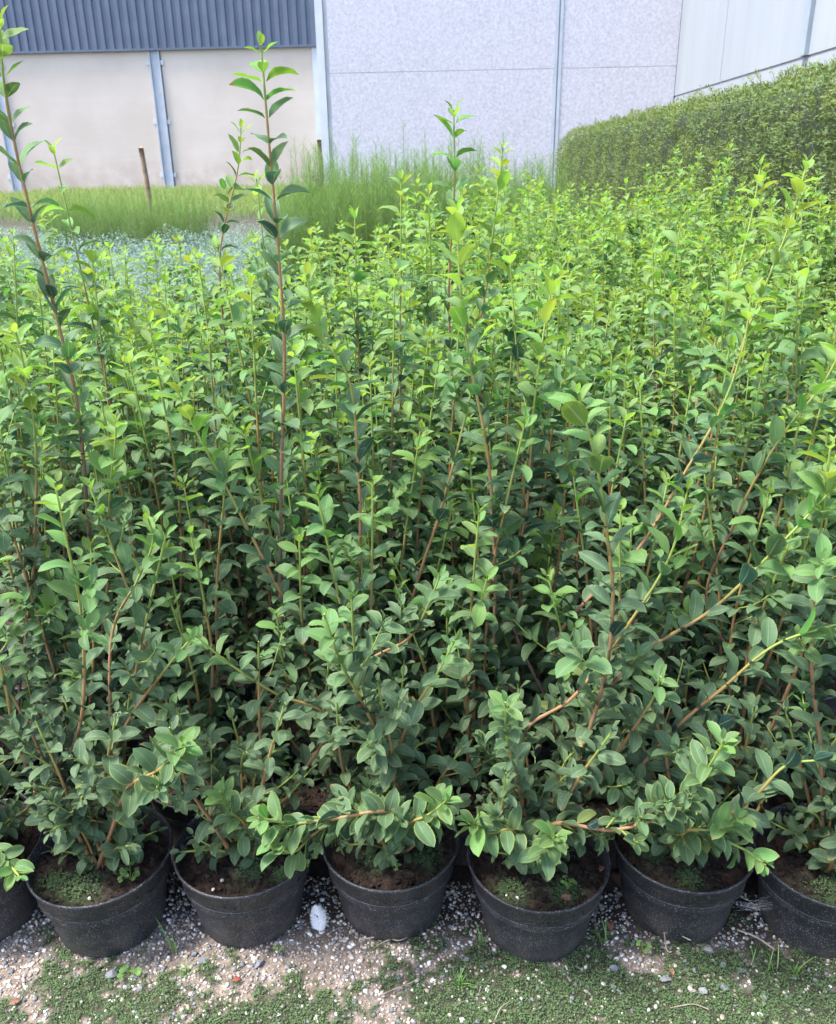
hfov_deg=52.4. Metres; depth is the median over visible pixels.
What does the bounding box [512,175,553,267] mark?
potted shrub
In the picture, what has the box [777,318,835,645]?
potted shrub
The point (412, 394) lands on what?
potted shrub
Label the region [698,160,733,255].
potted shrub
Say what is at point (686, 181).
potted shrub
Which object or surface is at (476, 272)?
potted shrub
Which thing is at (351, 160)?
feathery sapling
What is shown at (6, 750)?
potted shrub
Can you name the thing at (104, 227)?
bushy sapling
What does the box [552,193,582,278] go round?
potted shrub
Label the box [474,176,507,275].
potted shrub
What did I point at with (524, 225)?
potted shrub
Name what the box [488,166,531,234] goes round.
feathery sapling
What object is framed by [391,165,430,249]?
feathery sapling
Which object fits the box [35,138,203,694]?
potted shrub
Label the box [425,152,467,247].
feathery sapling
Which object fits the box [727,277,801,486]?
potted shrub
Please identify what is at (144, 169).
wooden stake
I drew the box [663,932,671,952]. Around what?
dry twig
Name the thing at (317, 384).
potted shrub
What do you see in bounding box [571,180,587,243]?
potted shrub
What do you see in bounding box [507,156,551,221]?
feathery sapling
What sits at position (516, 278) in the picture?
potted shrub
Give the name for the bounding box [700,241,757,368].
potted shrub
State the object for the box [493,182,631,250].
greenery
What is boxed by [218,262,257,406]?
potted shrub
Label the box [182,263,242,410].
potted shrub
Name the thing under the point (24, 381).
potted shrub
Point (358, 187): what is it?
feathery sapling
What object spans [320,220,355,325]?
potted shrub
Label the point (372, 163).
feathery sapling
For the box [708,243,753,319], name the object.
potted shrub
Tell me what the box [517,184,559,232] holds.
feathery sapling
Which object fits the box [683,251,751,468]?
potted shrub
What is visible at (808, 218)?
potted shrub
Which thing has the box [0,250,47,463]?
potted shrub
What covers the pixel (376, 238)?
potted shrub
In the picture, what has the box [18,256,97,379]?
potted shrub
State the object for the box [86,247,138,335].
potted shrub
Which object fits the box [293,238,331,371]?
potted shrub
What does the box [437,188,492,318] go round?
potted shrub
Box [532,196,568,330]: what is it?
potted shrub
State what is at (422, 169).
feathery sapling
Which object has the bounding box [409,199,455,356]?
potted shrub
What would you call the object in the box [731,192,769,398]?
potted shrub
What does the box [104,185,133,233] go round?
bushy sapling
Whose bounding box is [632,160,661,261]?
potted shrub
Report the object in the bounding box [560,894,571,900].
dead leaf
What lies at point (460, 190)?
feathery sapling
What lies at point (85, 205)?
bushy sapling
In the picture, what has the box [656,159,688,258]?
potted shrub
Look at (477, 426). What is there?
potted shrub
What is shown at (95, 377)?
potted shrub
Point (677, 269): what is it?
potted shrub
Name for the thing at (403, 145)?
feathery sapling
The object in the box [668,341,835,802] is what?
potted shrub
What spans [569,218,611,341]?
potted shrub
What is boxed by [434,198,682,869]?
potted shrub
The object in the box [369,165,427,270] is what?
feathery sapling
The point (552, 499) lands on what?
potted shrub
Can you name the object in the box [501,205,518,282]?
potted shrub
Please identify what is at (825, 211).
potted shrub
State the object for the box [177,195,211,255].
bushy sapling
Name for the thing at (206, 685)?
potted shrub
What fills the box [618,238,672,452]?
potted shrub
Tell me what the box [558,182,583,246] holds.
potted shrub
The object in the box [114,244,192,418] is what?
potted shrub
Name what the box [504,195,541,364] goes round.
potted shrub
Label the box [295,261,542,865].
potted shrub
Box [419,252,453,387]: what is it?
potted shrub
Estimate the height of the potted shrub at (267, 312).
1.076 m
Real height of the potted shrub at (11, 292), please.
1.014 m
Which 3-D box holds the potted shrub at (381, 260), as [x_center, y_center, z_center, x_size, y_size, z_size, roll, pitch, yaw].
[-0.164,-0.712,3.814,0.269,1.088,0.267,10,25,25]
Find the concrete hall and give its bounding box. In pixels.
[326,0,835,187]
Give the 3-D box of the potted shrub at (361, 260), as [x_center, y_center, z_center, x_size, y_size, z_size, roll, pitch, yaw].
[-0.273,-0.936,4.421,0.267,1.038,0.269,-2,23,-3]
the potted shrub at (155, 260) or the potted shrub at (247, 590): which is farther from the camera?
the potted shrub at (155, 260)
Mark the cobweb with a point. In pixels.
(752, 906)
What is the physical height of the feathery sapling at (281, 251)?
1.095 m
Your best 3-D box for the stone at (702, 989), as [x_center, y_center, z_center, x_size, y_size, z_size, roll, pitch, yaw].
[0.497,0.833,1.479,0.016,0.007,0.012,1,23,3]
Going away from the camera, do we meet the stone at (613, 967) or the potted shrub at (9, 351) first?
the stone at (613, 967)
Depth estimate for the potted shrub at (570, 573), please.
1.92 m
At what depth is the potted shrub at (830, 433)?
2.93 m
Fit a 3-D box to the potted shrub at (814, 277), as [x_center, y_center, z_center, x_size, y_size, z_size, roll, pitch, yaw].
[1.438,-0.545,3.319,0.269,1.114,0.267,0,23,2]
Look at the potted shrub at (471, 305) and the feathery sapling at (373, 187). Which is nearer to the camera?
the potted shrub at (471, 305)
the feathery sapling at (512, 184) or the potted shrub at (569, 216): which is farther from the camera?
the feathery sapling at (512, 184)
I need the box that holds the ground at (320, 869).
[0,187,835,1023]
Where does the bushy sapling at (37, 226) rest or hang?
on the ground at (320, 869)
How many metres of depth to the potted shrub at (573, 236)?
5.22 m
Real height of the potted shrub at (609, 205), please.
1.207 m
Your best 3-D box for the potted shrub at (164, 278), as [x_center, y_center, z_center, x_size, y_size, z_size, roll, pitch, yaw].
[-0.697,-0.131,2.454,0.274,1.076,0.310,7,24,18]
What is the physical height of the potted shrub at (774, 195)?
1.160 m
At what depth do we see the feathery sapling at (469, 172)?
8.43 m
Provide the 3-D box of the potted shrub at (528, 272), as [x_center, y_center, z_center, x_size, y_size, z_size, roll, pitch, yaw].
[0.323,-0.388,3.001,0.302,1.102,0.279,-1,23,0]
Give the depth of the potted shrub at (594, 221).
4.73 m
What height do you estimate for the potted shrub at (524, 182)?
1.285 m
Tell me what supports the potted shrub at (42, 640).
on the ground at (320, 869)
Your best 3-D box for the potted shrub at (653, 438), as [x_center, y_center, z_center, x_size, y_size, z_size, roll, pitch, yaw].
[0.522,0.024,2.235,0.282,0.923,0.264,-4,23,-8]
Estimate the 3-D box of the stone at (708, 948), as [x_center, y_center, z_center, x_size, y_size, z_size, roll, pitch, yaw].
[0.531,0.804,1.562,0.021,0.015,0.020,1,23,3]
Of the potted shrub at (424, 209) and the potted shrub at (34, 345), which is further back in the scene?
the potted shrub at (424, 209)
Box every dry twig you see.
[361,937,405,940]
[373,981,414,998]
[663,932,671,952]
[670,1004,707,1008]
[737,929,775,950]
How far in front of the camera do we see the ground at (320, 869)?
1.53 m
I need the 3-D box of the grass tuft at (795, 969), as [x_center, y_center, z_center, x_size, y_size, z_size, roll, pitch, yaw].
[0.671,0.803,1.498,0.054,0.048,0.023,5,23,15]
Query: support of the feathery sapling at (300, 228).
on the ground at (320, 869)
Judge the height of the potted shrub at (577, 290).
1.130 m
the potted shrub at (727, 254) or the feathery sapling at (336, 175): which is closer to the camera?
the potted shrub at (727, 254)
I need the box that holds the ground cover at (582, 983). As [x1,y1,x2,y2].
[0,910,835,1023]
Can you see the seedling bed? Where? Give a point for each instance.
(139, 250)
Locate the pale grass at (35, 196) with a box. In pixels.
[0,180,468,224]
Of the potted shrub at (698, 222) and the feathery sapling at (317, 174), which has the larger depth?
the feathery sapling at (317, 174)
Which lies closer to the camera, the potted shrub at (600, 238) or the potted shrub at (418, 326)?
the potted shrub at (418, 326)
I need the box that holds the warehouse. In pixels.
[0,0,334,192]
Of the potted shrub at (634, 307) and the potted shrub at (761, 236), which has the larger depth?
the potted shrub at (761, 236)
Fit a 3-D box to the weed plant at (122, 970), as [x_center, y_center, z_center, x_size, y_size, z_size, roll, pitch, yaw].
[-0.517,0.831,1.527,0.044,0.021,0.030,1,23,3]
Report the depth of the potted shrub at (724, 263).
2.64 m
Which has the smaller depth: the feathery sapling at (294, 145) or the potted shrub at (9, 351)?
the potted shrub at (9, 351)
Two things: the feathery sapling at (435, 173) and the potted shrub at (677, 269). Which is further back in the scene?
the feathery sapling at (435, 173)
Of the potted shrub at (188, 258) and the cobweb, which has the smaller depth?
the cobweb
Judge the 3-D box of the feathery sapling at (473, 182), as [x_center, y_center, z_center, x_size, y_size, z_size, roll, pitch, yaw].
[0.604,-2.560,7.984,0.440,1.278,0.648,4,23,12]
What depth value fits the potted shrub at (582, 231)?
5.75 m
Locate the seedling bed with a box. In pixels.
[0,220,439,333]
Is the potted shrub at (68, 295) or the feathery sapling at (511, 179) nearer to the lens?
the potted shrub at (68, 295)
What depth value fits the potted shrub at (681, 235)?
4.02 m
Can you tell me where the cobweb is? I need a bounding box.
[736,895,770,910]
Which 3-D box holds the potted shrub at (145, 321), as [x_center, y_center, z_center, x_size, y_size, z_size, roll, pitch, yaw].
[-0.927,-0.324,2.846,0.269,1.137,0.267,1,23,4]
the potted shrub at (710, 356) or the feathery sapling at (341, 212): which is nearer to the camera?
the potted shrub at (710, 356)
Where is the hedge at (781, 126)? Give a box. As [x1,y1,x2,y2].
[551,55,835,373]
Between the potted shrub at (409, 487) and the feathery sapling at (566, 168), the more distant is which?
the feathery sapling at (566, 168)
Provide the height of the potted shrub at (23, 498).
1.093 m
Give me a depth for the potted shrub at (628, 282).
3.79 m
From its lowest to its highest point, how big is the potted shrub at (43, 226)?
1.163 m
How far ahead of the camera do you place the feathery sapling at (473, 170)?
9.27 m
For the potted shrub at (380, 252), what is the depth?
4.70 m
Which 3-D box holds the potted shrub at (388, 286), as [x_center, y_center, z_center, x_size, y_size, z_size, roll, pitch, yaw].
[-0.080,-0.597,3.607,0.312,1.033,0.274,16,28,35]
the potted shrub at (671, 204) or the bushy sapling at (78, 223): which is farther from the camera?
the bushy sapling at (78, 223)
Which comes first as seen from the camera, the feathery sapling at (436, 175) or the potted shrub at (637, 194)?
the potted shrub at (637, 194)
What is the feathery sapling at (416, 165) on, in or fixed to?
on the ground at (320, 869)
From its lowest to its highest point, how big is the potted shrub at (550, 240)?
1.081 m
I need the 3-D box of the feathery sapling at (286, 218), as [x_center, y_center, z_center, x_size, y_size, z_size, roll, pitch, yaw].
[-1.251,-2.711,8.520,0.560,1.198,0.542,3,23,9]
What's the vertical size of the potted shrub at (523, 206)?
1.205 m
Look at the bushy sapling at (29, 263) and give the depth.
9.43 m
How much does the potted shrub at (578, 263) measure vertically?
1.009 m
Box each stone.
[105,969,117,977]
[191,950,197,956]
[198,956,208,964]
[255,959,263,968]
[310,904,327,931]
[609,964,617,971]
[660,975,671,981]
[698,987,707,993]
[701,944,712,953]
[719,982,727,990]
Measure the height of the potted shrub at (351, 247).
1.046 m
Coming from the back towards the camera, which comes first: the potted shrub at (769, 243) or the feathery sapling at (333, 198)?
the feathery sapling at (333, 198)
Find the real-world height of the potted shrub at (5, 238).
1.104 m
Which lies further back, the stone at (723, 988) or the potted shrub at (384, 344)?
the potted shrub at (384, 344)
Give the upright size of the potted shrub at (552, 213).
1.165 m
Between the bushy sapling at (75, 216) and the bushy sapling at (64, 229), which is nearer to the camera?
the bushy sapling at (64, 229)
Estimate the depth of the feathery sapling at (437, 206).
7.96 m
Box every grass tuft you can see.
[154,916,176,953]
[175,958,197,979]
[450,965,473,990]
[474,923,488,945]
[589,914,616,944]
[763,946,778,970]
[784,957,813,974]
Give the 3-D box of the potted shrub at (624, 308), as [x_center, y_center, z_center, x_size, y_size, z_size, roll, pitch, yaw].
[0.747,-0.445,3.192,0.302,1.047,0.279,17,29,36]
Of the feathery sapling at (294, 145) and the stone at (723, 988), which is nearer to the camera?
the stone at (723, 988)
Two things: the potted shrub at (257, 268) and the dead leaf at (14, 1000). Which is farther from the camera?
the potted shrub at (257, 268)
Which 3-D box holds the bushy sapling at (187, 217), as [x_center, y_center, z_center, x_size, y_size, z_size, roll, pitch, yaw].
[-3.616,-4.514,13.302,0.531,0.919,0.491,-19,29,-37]
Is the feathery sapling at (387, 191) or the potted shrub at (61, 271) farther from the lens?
the feathery sapling at (387, 191)
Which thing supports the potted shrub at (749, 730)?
on the ground at (320, 869)
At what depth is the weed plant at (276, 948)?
1.56 m
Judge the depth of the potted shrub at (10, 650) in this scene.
2.05 m
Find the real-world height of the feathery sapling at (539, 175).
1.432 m
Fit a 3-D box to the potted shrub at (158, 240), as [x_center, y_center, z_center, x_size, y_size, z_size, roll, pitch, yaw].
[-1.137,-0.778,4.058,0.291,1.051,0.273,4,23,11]
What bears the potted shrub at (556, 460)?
on the ground at (320, 869)
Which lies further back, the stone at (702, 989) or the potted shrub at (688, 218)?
the potted shrub at (688, 218)
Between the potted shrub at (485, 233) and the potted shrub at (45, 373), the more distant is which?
the potted shrub at (485, 233)
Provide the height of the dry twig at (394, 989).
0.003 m
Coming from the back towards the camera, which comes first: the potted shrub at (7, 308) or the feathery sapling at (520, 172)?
the feathery sapling at (520, 172)
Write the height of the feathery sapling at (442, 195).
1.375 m
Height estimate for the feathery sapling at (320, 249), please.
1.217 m
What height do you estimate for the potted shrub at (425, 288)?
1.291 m
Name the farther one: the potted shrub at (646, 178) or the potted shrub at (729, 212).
the potted shrub at (646, 178)
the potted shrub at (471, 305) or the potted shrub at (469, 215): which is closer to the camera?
the potted shrub at (471, 305)
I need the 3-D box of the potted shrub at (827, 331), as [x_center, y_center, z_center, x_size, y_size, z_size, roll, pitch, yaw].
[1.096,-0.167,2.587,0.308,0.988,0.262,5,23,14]
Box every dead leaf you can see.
[9,998,20,1003]
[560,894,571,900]
[607,921,613,929]
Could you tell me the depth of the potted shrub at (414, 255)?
4.63 m
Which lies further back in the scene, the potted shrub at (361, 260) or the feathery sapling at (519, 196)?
the feathery sapling at (519, 196)
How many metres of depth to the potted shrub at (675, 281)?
3.38 m
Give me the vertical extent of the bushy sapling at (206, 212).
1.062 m
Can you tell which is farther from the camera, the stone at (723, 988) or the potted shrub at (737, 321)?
the potted shrub at (737, 321)
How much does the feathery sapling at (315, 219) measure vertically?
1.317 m
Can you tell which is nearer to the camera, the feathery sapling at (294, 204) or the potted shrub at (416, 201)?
the potted shrub at (416, 201)
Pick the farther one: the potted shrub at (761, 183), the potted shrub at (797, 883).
the potted shrub at (761, 183)
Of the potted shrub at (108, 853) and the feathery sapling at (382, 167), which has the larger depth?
the feathery sapling at (382, 167)
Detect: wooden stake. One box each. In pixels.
[138,146,152,218]
[317,139,322,185]
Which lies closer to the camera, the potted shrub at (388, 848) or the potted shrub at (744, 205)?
the potted shrub at (388, 848)
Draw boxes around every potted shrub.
[0,5,142,834]
[0,228,33,374]
[0,228,39,332]
[0,231,42,459]
[0,238,71,651]
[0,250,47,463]
[0,256,18,392]
[0,272,63,497]
[0,307,93,523]
[0,324,117,744]
[0,328,60,592]
[0,344,59,573]
[0,347,69,693]
[0,471,203,957]
[0,556,58,940]
[0,609,30,799]
[7,204,79,375]
[13,282,120,601]
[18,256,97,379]
[22,262,103,542]
[23,250,121,565]
[33,269,109,430]
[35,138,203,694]
[36,213,102,382]
[42,269,100,375]
[43,317,148,660]
[48,311,224,750]
[53,288,157,514]
[71,348,366,846]
[79,242,148,483]
[85,244,139,369]
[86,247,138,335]
[90,240,185,532]
[98,246,150,383]
[99,233,190,430]
[103,282,208,561]
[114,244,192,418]
[118,272,225,610]
[134,259,177,362]
[146,287,201,487]
[147,119,290,729]
[148,247,269,644]
[150,237,205,400]
[154,621,342,947]
[160,267,224,510]
[162,234,216,428]
[175,252,246,536]
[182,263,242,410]
[198,284,270,474]
[199,233,234,348]
[201,290,275,545]
[204,235,339,782]
[216,268,272,498]
[217,170,327,631]
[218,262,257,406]
[220,253,277,411]
[229,31,401,860]
[229,249,312,459]
[241,229,300,404]
[246,483,501,941]
[252,339,340,549]
[260,265,349,646]
[267,238,326,457]
[278,259,324,410]
[287,341,401,690]
[289,226,347,459]
[291,222,343,411]
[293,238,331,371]
[293,293,365,492]
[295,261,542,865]
[303,233,351,356]
[303,288,374,528]
[308,205,422,610]
[313,271,381,493]
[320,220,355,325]
[323,259,477,751]
[331,277,420,537]
[336,234,377,376]
[342,208,422,472]
[343,315,402,457]
[345,227,386,362]
[349,245,426,461]
[350,169,449,659]
[351,225,398,375]
[358,227,397,375]
[360,223,397,315]
[367,229,411,355]
[382,173,439,433]
[382,222,447,494]
[391,182,472,593]
[393,217,435,348]
[401,214,437,307]
[404,187,463,322]
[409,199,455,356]
[412,223,508,605]
[415,257,456,454]
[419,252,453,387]
[424,99,514,733]
[425,217,457,289]
[431,164,492,394]
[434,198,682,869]
[434,216,512,477]
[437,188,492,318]
[438,305,493,547]
[442,281,491,454]
[452,184,486,308]
[453,380,741,962]
[454,233,599,791]
[455,186,481,289]
[456,181,495,283]
[460,141,667,709]
[460,213,486,303]
[469,195,544,465]
[471,178,502,241]
[471,255,553,567]
[473,207,520,323]
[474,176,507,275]
[474,274,524,422]
[475,187,506,284]
[475,206,508,304]
[475,238,546,526]
[479,168,527,373]
[484,260,577,648]
[498,185,530,298]
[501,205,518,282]
[502,191,527,282]
[503,179,558,364]
[503,211,537,365]
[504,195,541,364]
[504,204,587,441]
[506,174,585,420]
[507,273,562,498]
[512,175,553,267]
[513,250,632,607]
[516,181,542,280]
[518,167,546,250]
[519,192,567,344]
[521,300,574,551]
[527,177,552,256]
[530,190,551,252]
[531,207,577,318]
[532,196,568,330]
[535,187,558,257]
[536,227,577,379]
[538,277,835,872]
[546,244,592,402]
[547,221,600,482]
[548,273,622,518]
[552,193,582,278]
[552,210,587,343]
[554,190,570,277]
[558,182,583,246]
[560,342,679,636]
[563,198,598,315]
[565,473,835,942]
[566,209,604,304]
[566,286,660,572]
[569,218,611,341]
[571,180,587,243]
[571,237,609,367]
[574,192,641,406]
[575,182,601,265]
[578,212,616,291]
[579,193,618,308]
[580,194,613,278]
[584,225,634,365]
[584,254,663,490]
[586,153,821,774]
[588,292,670,543]
[591,211,633,380]
[594,196,644,325]
[595,183,644,303]
[595,222,664,398]
[597,187,627,259]
[598,201,640,287]
[608,199,648,303]
[609,195,638,246]
[609,203,718,614]
[611,177,662,364]
[616,179,650,288]
[618,202,656,321]
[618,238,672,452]
[622,178,676,398]
[623,192,662,304]
[626,228,690,452]
[628,263,779,728]
[629,198,695,358]
[630,244,715,505]
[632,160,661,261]
[637,171,664,251]
[641,277,743,595]
[647,186,693,331]
[647,218,696,364]
[655,144,687,232]
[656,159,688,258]
[657,203,678,285]
[658,208,736,445]
[661,177,691,258]
[663,191,745,391]
[667,192,710,322]
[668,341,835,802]
[669,148,709,286]
[669,218,736,325]
[672,168,704,280]
[678,249,821,670]
[679,237,762,549]
[682,138,742,342]
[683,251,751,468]
[686,196,715,286]
[688,218,747,394]
[690,185,724,275]
[691,180,719,247]
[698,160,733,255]
[700,182,756,346]
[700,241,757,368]
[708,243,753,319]
[712,169,752,266]
[713,222,775,465]
[713,273,835,773]
[715,202,735,255]
[717,197,799,538]
[722,188,831,618]
[723,294,835,564]
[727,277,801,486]
[728,179,763,256]
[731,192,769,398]
[733,208,789,352]
[735,202,799,398]
[736,161,782,303]
[741,201,807,358]
[744,272,835,719]
[749,188,788,303]
[752,431,835,959]
[753,224,830,491]
[759,207,793,305]
[763,164,824,351]
[768,169,835,458]
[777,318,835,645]
[781,289,835,544]
[786,199,831,343]
[800,209,835,394]
[805,193,835,440]
[806,185,835,331]
[809,328,835,461]
[820,301,835,434]
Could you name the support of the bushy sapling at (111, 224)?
on the ground at (320, 869)
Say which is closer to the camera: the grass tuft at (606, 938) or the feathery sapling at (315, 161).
the grass tuft at (606, 938)
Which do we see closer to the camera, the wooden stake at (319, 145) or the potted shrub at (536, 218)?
the potted shrub at (536, 218)
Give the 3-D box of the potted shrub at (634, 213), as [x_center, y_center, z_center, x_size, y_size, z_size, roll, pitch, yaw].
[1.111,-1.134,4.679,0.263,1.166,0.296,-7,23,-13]
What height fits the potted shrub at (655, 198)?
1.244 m
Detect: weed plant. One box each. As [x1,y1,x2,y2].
[117,964,141,980]
[273,945,283,953]
[636,940,651,953]
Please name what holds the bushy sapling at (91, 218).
on the ground at (320, 869)
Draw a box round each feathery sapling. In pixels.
[265,194,309,297]
[267,178,317,296]
[271,141,330,242]
[274,171,314,243]
[276,155,348,299]
[280,173,317,260]
[286,142,351,255]
[286,167,328,259]
[291,151,338,237]
[296,139,341,235]
[300,179,347,296]
[302,152,359,240]
[302,166,352,280]
[310,129,372,239]
[316,176,375,287]
[325,148,360,226]
[325,153,368,255]
[326,170,372,286]
[335,134,384,213]
[337,154,401,294]
[338,161,377,224]
[340,138,403,223]
[340,151,396,280]
[345,153,402,253]
[355,156,394,224]
[358,160,419,256]
[360,163,419,291]
[365,155,415,256]
[369,137,425,226]
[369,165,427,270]
[370,119,423,203]
[387,153,453,289]
[391,129,444,228]
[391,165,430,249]
[394,144,444,233]
[395,155,446,273]
[404,164,448,246]
[405,144,433,202]
[410,132,468,190]
[415,157,472,239]
[420,157,464,236]
[424,176,470,283]
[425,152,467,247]
[437,132,483,209]
[438,143,469,237]
[444,159,490,216]
[444,167,483,241]
[445,150,492,198]
[448,147,494,209]
[456,156,494,200]
[461,140,516,221]
[462,172,495,262]
[466,153,511,216]
[471,127,531,206]
[480,141,522,214]
[486,150,536,211]
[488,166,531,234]
[496,152,530,218]
[501,183,535,253]
[504,156,535,201]
[504,168,546,237]
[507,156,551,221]
[510,149,566,223]
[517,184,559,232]
[519,147,561,199]
[530,150,584,234]
[533,172,572,241]
[534,158,569,238]
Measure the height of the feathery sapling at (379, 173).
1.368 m
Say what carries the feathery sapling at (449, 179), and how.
on the ground at (320, 869)
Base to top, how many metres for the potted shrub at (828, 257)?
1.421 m
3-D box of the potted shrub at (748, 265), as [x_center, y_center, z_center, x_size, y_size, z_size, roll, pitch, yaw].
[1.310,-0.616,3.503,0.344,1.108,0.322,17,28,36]
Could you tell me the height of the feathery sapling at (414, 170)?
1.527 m
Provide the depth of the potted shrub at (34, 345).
3.04 m
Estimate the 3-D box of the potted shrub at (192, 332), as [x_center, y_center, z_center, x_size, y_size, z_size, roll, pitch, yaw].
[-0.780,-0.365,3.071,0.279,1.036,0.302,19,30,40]
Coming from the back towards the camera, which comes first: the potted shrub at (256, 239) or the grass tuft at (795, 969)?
the potted shrub at (256, 239)
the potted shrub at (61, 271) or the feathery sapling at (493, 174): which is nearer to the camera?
the potted shrub at (61, 271)
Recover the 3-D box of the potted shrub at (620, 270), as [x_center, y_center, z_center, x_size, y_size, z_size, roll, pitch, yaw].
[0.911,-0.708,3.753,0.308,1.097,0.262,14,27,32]
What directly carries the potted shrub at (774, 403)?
on the ground at (320, 869)
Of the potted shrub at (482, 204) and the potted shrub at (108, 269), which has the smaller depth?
the potted shrub at (108, 269)
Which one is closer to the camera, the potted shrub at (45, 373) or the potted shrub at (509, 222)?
the potted shrub at (45, 373)
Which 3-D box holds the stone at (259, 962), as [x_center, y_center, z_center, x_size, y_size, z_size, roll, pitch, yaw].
[-0.289,0.822,1.546,0.009,0.011,0.021,8,24,21]
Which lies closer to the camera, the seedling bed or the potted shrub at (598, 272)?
the potted shrub at (598, 272)
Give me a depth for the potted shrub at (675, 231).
5.49 m
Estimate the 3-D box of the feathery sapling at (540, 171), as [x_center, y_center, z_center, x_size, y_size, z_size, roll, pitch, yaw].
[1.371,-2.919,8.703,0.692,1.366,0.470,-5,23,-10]
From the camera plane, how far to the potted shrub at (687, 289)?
2.85 m
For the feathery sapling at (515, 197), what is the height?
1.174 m
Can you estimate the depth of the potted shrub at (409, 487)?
1.75 m
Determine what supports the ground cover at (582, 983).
on the ground at (320, 869)
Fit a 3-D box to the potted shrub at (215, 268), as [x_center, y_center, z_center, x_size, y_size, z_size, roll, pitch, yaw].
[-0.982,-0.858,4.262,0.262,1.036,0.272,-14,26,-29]
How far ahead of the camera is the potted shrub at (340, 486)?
1.94 m
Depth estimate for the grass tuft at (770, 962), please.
1.52 m
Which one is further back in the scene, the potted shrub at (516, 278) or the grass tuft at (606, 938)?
the potted shrub at (516, 278)
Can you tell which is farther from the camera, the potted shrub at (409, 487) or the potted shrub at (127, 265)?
the potted shrub at (127, 265)
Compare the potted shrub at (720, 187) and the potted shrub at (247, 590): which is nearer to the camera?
the potted shrub at (247, 590)
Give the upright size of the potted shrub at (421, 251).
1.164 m
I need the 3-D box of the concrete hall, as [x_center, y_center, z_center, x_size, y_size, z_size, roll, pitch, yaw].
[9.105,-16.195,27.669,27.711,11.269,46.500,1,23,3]
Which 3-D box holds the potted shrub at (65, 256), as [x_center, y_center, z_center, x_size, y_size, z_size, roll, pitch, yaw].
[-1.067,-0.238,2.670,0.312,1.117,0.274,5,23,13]
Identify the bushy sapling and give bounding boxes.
[12,248,35,283]
[28,194,60,253]
[31,257,49,299]
[36,188,76,247]
[45,181,84,241]
[45,192,82,259]
[56,192,86,253]
[66,195,98,253]
[71,191,100,224]
[76,195,110,245]
[81,191,120,253]
[87,191,117,233]
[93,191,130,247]
[99,197,134,257]
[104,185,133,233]
[113,196,146,254]
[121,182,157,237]
[121,193,156,257]
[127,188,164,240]
[136,191,174,257]
[143,189,174,229]
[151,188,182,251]
[152,198,195,254]
[163,186,192,232]
[173,194,204,251]
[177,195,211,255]
[184,184,217,247]
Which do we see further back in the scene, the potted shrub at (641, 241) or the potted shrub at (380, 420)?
the potted shrub at (641, 241)
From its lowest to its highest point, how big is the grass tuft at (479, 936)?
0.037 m
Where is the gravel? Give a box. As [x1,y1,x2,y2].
[0,872,835,1023]
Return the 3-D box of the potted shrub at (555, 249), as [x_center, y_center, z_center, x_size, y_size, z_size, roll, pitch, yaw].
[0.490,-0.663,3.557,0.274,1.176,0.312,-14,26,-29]
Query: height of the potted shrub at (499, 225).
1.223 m
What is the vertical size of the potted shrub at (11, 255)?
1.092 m
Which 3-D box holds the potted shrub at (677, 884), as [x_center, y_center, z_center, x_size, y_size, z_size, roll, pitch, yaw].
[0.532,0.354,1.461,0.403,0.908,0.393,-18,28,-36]
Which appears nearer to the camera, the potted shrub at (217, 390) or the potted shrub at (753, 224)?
the potted shrub at (217, 390)
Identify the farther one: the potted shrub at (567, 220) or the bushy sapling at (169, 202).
the bushy sapling at (169, 202)
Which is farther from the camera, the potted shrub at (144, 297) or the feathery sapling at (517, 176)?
the feathery sapling at (517, 176)
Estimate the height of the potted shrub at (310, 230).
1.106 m
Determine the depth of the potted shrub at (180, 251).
3.78 m
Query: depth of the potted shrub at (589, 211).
5.35 m
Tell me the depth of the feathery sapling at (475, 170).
9.03 m
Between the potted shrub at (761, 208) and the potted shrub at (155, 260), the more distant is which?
the potted shrub at (761, 208)
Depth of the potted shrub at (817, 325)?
2.64 m
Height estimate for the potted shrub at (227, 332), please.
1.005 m
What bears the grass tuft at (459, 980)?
on the ground at (320, 869)
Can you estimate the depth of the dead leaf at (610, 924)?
1.58 m
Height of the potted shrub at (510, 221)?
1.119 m
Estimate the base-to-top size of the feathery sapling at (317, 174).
1.518 m
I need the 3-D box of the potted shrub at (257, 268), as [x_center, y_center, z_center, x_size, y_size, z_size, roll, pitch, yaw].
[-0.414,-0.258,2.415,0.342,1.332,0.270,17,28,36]
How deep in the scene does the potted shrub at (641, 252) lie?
4.72 m
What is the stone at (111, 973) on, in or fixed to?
on the ground at (320, 869)
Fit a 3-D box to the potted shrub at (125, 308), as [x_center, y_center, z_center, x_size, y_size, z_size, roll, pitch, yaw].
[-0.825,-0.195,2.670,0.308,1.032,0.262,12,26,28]
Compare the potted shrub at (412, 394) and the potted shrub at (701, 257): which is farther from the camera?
the potted shrub at (701, 257)
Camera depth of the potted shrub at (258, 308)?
3.15 m
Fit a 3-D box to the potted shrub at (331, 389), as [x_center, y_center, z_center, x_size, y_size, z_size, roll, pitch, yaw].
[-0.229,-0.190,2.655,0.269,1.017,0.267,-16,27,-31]
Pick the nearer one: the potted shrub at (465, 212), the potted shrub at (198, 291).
the potted shrub at (198, 291)
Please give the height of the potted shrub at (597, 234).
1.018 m
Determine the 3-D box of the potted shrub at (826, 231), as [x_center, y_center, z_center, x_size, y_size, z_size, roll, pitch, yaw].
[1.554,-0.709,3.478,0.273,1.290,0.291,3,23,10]
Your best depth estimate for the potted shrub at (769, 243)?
3.52 m
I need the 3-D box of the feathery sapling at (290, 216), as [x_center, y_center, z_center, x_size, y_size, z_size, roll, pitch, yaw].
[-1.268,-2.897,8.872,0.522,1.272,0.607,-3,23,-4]

